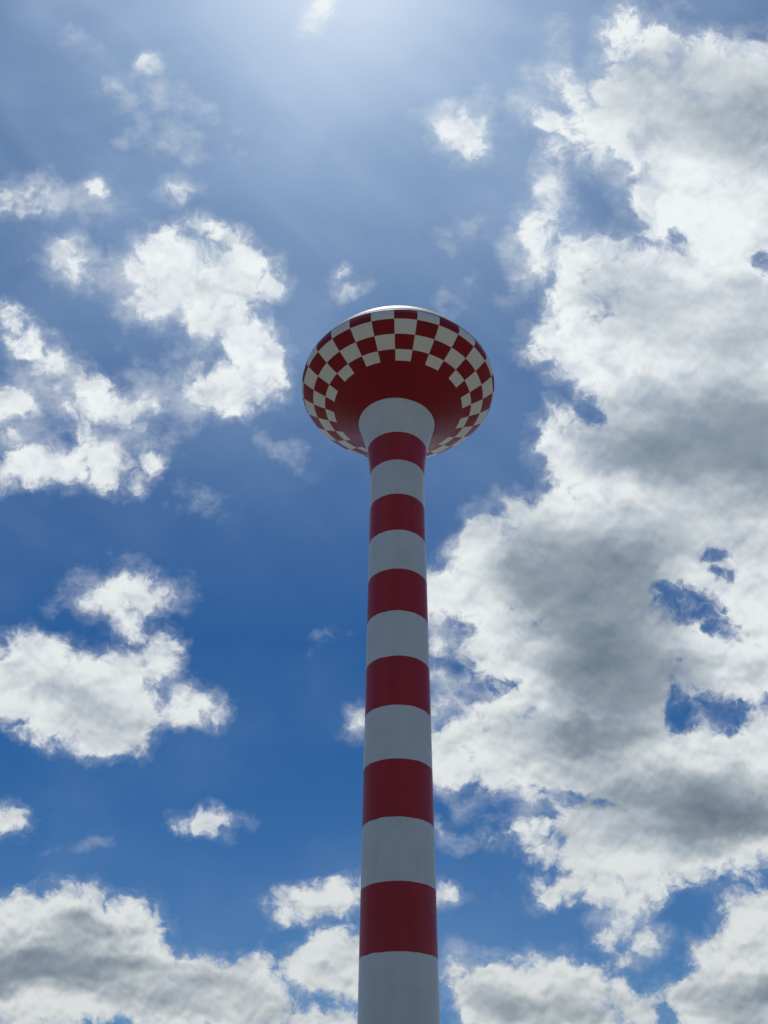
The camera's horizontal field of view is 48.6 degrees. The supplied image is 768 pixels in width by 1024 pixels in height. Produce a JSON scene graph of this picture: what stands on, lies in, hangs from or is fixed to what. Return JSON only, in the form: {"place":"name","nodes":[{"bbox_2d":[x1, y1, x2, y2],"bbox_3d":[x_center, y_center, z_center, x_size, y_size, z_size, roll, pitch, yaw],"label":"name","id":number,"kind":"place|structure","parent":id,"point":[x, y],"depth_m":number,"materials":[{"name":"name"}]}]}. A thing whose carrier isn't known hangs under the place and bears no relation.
{"place":"outdoors","nodes":[
{"label":"outdoors","id":0,"kind":"place"},
{"bbox_2d":[0,0,767,1023],"label":"sky","id":1,"kind":"structure","parent":0,"point":[194,194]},
{"bbox_2d":[302,306,493,1023],"bbox_3d":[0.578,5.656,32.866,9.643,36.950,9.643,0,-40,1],"label":"water tower","id":2,"kind":"structure","parent":0,"point":[396,395],"depth_m":33.71,"materials":[{"name":"paint"}]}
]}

